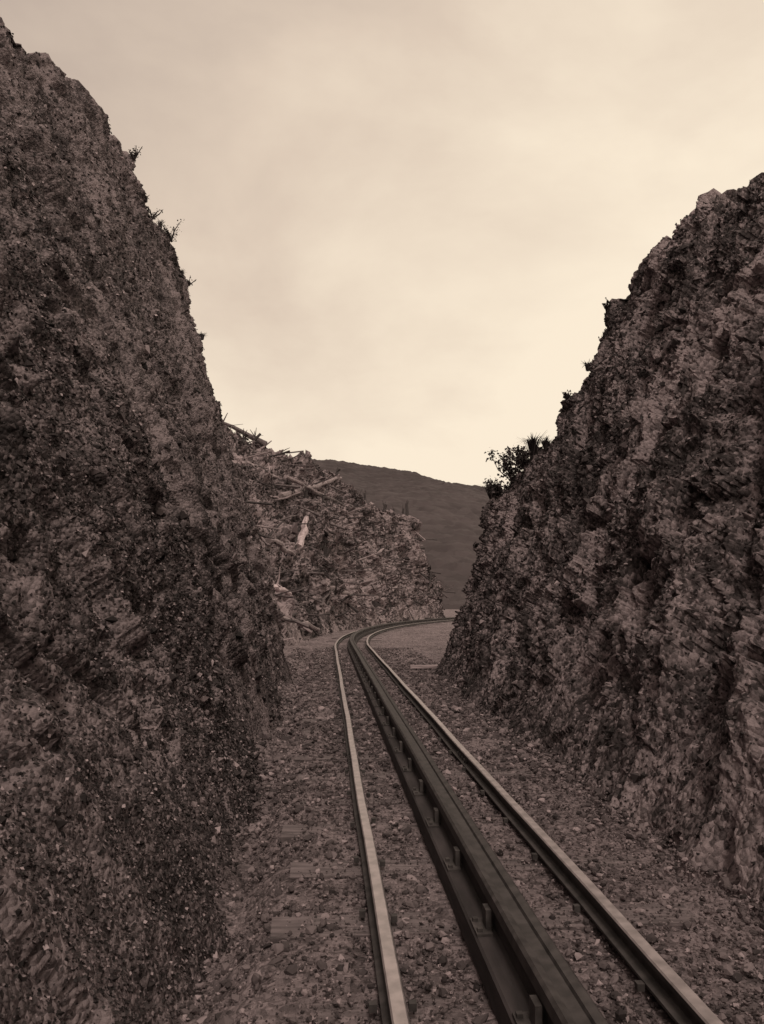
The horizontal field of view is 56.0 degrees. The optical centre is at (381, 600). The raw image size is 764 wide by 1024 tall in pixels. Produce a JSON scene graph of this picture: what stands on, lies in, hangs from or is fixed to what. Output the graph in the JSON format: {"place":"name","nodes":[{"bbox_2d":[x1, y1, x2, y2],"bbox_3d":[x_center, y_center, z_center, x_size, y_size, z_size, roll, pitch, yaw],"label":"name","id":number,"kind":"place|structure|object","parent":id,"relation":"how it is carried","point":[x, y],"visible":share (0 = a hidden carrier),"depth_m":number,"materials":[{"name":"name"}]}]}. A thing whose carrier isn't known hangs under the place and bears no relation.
{"place":"outdoors","nodes":[
{"label":"outdoors","id":0,"kind":"place"},
{"bbox_2d":[223,425,444,645],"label":"hillside","id":1,"kind":"structure","parent":0,"point":[319,588],"depth_m":42.00,"materials":[{"name":"stone"}]},
{"bbox_2d":[223,413,266,445],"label":"dead tree trunk","id":2,"kind":"object","parent":1,"relation":"on","point":[260,441],"visible":0.59,"depth_m":44.10,"materials":[{"name":"brown wood"}]},
{"bbox_2d":[241,428,248,442],"bbox_3d":[-7.687,-9.159,39.928,0.508,0.813,0.371,0,0,-25],"label":"tree stump","id":3,"kind":"object","parent":1,"relation":"on","point":[245,435],"visible":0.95,"depth_m":39.87,"materials":[{"name":"brown wood"}]},
{"bbox_2d":[250,428,260,442],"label":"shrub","id":4,"kind":"object","parent":1,"relation":"on","point":[257,436],"visible":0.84,"depth_m":43.70,"materials":[{"name":"plant"}]},
{"bbox_2d":[241,456,277,478],"bbox_3d":[-6.493,-7.170,38.490,2.278,1.023,0.539,0,0,-38],"label":"fallen log","id":5,"kind":"object","parent":1,"relation":"on","point":[248,462],"visible":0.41,"depth_m":38.17,"materials":[{"name":"brown wood"}]},
{"bbox_2d":[265,529,293,554],"bbox_3d":[-4.399,-2.639,31.576,0.432,1.120,2.587,0,0,18],"label":"fallen log","id":6,"kind":"object","parent":1,"relation":"on","point":[280,544],"visible":0.88,"depth_m":31.03,"materials":[{"name":"brown wood"}]},
{"bbox_2d":[274,568,291,594],"bbox_3d":[-3.952,-0.737,26.828,0.374,1.085,1.869,0,0,33],"label":"fallen log","id":7,"kind":"object","parent":1,"relation":"on","point":[279,589],"visible":0.48,"depth_m":26.93,"materials":[{"name":"brown wood"}]},
{"bbox_2d":[280,602,319,630],"bbox_3d":[-3.116,0.694,28.137,0.323,1.330,7.248,0,0,6],"label":"fallen log","id":8,"kind":"object","parent":1,"relation":"on","point":[312,627],"visible":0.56,"depth_m":27.99,"materials":[{"name":"brown wood"}]},
{"bbox_2d":[297,515,308,547],"bbox_3d":[-4.042,-3.546,36.891,0.532,2.383,4.289,0,0,0],"label":"fallen log","id":9,"kind":"object","parent":1,"relation":"on","point":[303,533],"visible":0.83,"depth_m":36.15,"materials":[{"name":"brown wood"}]},
{"bbox_2d":[284,475,323,494],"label":"fallen log","id":10,"kind":"object","parent":1,"relation":"on","point":[294,480],"visible":0.88,"depth_m":40.69,"materials":[{"name":"brown wood"}]},
{"bbox_2d":[302,485,307,498],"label":"tree stump","id":11,"kind":"object","parent":1,"relation":"on","point":[305,493],"visible":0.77,"depth_m":41.45,"materials":[{"name":"brown wood"}]},
{"bbox_2d":[278,475,341,497],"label":"fallen log","id":12,"kind":"object","parent":1,"relation":"on","point":[289,493],"visible":0.69,"depth_m":43.06,"materials":[{"name":"brown wood"}]},
{"bbox_2d":[309,490,345,506],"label":"fallen log","id":13,"kind":"object","parent":1,"relation":"on","point":[326,497],"visible":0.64,"depth_m":45.10,"materials":[{"name":"brown wood"}]},
{"bbox_2d":[324,542,330,557],"bbox_3d":[-2.998,-2.492,38.137,0.555,1.238,0.468,0,0,39],"label":"tree stump","id":14,"kind":"object","parent":1,"relation":"on","point":[327,551],"visible":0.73,"depth_m":38.04,"materials":[{"name":"brown wood"}]},
{"bbox_2d":[223,425,445,643],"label":"undergrowth","id":15,"kind":"object","parent":1,"relation":"on","point":[311,539],"visible":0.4,"depth_m":38.98,"materials":[{"name":"plant"}]},
{"bbox_2d":[231,441,443,636],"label":"boulders","id":16,"kind":"object","parent":1,"relation":"on","point":[294,529],"visible":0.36,"depth_m":42.91,"materials":[{"name":"stone"}]},
{"bbox_2d":[321,577,356,598],"bbox_3d":[-1.611,-0.491,39.561,0.958,1.618,9.848,0,0,11],"label":"fallen log","id":17,"kind":"object","parent":1,"relation":"on","point":[325,583],"visible":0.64,"depth_m":37.10,"materials":[{"name":"brown wood"}]},
{"bbox_2d":[223,424,455,627],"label":"felled timber debris","id":18,"kind":"object","parent":1,"relation":"on","point":[311,573],"visible":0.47,"depth_m":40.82,"materials":[{"name":"brown wood"}]},
{"bbox_2d":[242,440,438,633],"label":"felled timber debris","id":19,"kind":"object","parent":1,"relation":"on","point":[280,555],"visible":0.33,"depth_m":41.43,"materials":[{"name":"brown wood"}]},
{"bbox_2d":[267,463,424,640],"bbox_3d":[-5.101,-3.655,43.161,11.129,10.070,38.439,0,0,10],"label":"felled timber debris","id":20,"kind":"object","parent":1,"relation":"on","point":[297,542],"visible":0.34,"depth_m":37.09,"materials":[{"name":"brown wood"}]},
{"bbox_2d":[382,500,386,510],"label":"tree stump","id":21,"kind":"object","parent":1,"relation":"on","point":[384,507],"visible":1,"depth_m":58.03,"materials":[{"name":"brown wood"}]},
{"bbox_2d":[379,583,397,602],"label":"fallen log","id":22,"kind":"object","parent":1,"relation":"on","point":[382,599],"visible":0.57,"depth_m":49.29,"materials":[{"name":"brown wood"}]},
{"bbox_2d":[405,499,408,515],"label":"tree stump","id":23,"kind":"object","parent":1,"relation":"on","point":[406,509],"visible":0.95,"depth_m":61.59,"materials":[{"name":"brown wood"}]},
{"bbox_2d":[0,0,763,488],"label":"sky","id":24,"kind":"structure","parent":0,"point":[407,228],"materials":[{"name":"beige"}]},
{"bbox_2d":[312,459,505,608],"bbox_3d":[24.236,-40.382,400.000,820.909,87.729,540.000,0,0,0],"label":"distant hill","id":25,"kind":"structure","parent":0,"point":[448,514],"depth_m":227.31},
{"bbox_2d":[155,609,763,1023],"bbox_3d":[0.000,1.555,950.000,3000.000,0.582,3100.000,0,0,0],"label":"ground","id":26,"kind":"structure","parent":0,"point":[431,639],"depth_m":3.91,"materials":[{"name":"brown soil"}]},
{"bbox_2d":[0,17,292,1023],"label":"rock cutting wall","id":27,"kind":"structure","parent":26,"relation":"on","point":[54,191],"depth_m":5.55,"materials":[{"name":"stone"}]},
{"bbox_2d":[128,146,142,161],"bbox_3d":[-5.294,-9.507,15.316,0.254,0.257,0.455,0,0,-38],"label":"shrub","id":28,"kind":"object","parent":27,"relation":"on","point":[134,156],"visible":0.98,"depth_m":15.27,"materials":[{"name":"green plant"}]},
{"bbox_2d":[0,18,293,1023],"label":"creeping plants","id":29,"kind":"object","parent":27,"relation":"on","point":[136,806],"visible":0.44,"depth_m":4.99,"materials":[{"name":"plant"}]},
{"bbox_2d":[146,206,162,219],"bbox_3d":[-5.250,-8.858,16.431,0.444,0.244,0.205,0,0,-30],"label":"shrub","id":30,"kind":"object","parent":27,"relation":"on","point":[154,217],"visible":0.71,"depth_m":16.46,"materials":[{"name":"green plant"}]},
{"bbox_2d":[162,219,183,245],"bbox_3d":[-5.215,-9.087,17.699,0.551,0.548,0.824,0,0,-26],"label":"shrub","id":31,"kind":"object","parent":27,"relation":"on","point":[170,235],"visible":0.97,"depth_m":17.67,"materials":[{"name":"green plant"}]},
{"bbox_2d":[185,277,196,285],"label":"shrub","id":32,"kind":"object","parent":27,"relation":"on","point":[189,283],"visible":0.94,"depth_m":19.60,"materials":[{"name":"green plant"}]},
{"bbox_2d":[0,42,763,1023],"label":"rock fragments","id":33,"kind":"object","parent":26,"relation":"on","point":[160,508],"visible":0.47,"depth_m":5.72,"materials":[{"name":"stone"}]},
{"bbox_2d":[410,665,436,668],"bbox_3d":[1.020,1.502,16.395,0.764,0.080,0.170,0,0,-4],"label":"wooden plank","id":34,"kind":"object","parent":26,"relation":"on","point":[421,666],"visible":0.64,"depth_m":16.31,"materials":[{"name":"brown wood"}]},
{"bbox_2d":[255,617,763,1023],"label":"railway track","id":35,"kind":"structure","parent":26,"relation":"on","point":[526,973],"depth_m":3.53,"materials":[{"name":"metal"}]},
{"bbox_2d":[437,172,763,922],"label":"rock cutting wall","id":36,"kind":"structure","parent":26,"relation":"on","point":[589,665],"depth_m":7.36,"materials":[{"name":"grey stone"}]},
{"bbox_2d":[478,480,504,498],"bbox_3d":[2.766,-2.837,18.350,0.787,0.494,0.791,0,0,-35],"label":"grass tussock","id":37,"kind":"object","parent":36,"relation":"on","point":[490,496],"depth_m":18.30,"materials":[{"name":"green plant"}]},
{"bbox_2d":[483,475,514,500],"bbox_3d":[2.657,-2.670,17.135,0.793,0.661,0.925,0,0,-39],"label":"shrub","id":38,"kind":"object","parent":36,"relation":"on","point":[496,489],"visible":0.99,"depth_m":16.88,"materials":[{"name":"green plant"}]},
{"bbox_2d":[484,446,530,484],"bbox_3d":[3.123,-3.287,17.479,1.173,0.950,1.022,0,0,34],"label":"shrub","id":39,"kind":"object","parent":36,"relation":"on","point":[508,467],"visible":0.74,"depth_m":17.45,"materials":[{"name":"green plant"}]},
{"bbox_2d":[505,445,530,471],"bbox_3d":[3.166,-3.269,16.528,0.621,0.688,0.914,0,0,0],"label":"shrub","id":40,"kind":"object","parent":36,"relation":"on","point":[521,460],"visible":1,"depth_m":16.32,"materials":[{"name":"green plant"}]},
{"bbox_2d":[516,430,547,455],"bbox_3d":[3.438,-3.569,16.434,0.913,0.516,0.903,0,0,0],"label":"grass tussock","id":41,"kind":"object","parent":36,"relation":"on","point":[532,444],"depth_m":16.35,"materials":[{"name":"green plant"}]},
{"bbox_2d":[539,435,554,448],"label":"grass tussock","id":42,"kind":"object","parent":36,"relation":"on","point":[545,443],"depth_m":15.57,"materials":[{"name":"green plant"}]},
{"bbox_2d":[562,390,571,399],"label":"shrub","id":43,"kind":"object","parent":36,"relation":"on","point":[566,396],"visible":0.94,"depth_m":13.18,"materials":[{"name":"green plant"}]},
{"bbox_2d":[580,359,591,370],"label":"grass tussock","id":44,"kind":"object","parent":36,"relation":"on","point":[587,365],"depth_m":14.54,"materials":[{"name":"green plant"}]},
{"bbox_2d":[436,177,763,890],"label":"creeping plants","id":45,"kind":"object","parent":36,"relation":"on","point":[596,537],"visible":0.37,"depth_m":9.07,"materials":[{"name":"plant"}]},
{"bbox_2d":[602,297,610,310],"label":"shrub","id":46,"kind":"object","parent":36,"relation":"on","point":[606,305],"visible":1,"depth_m":13.18,"materials":[{"name":"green plant"}]}
]}

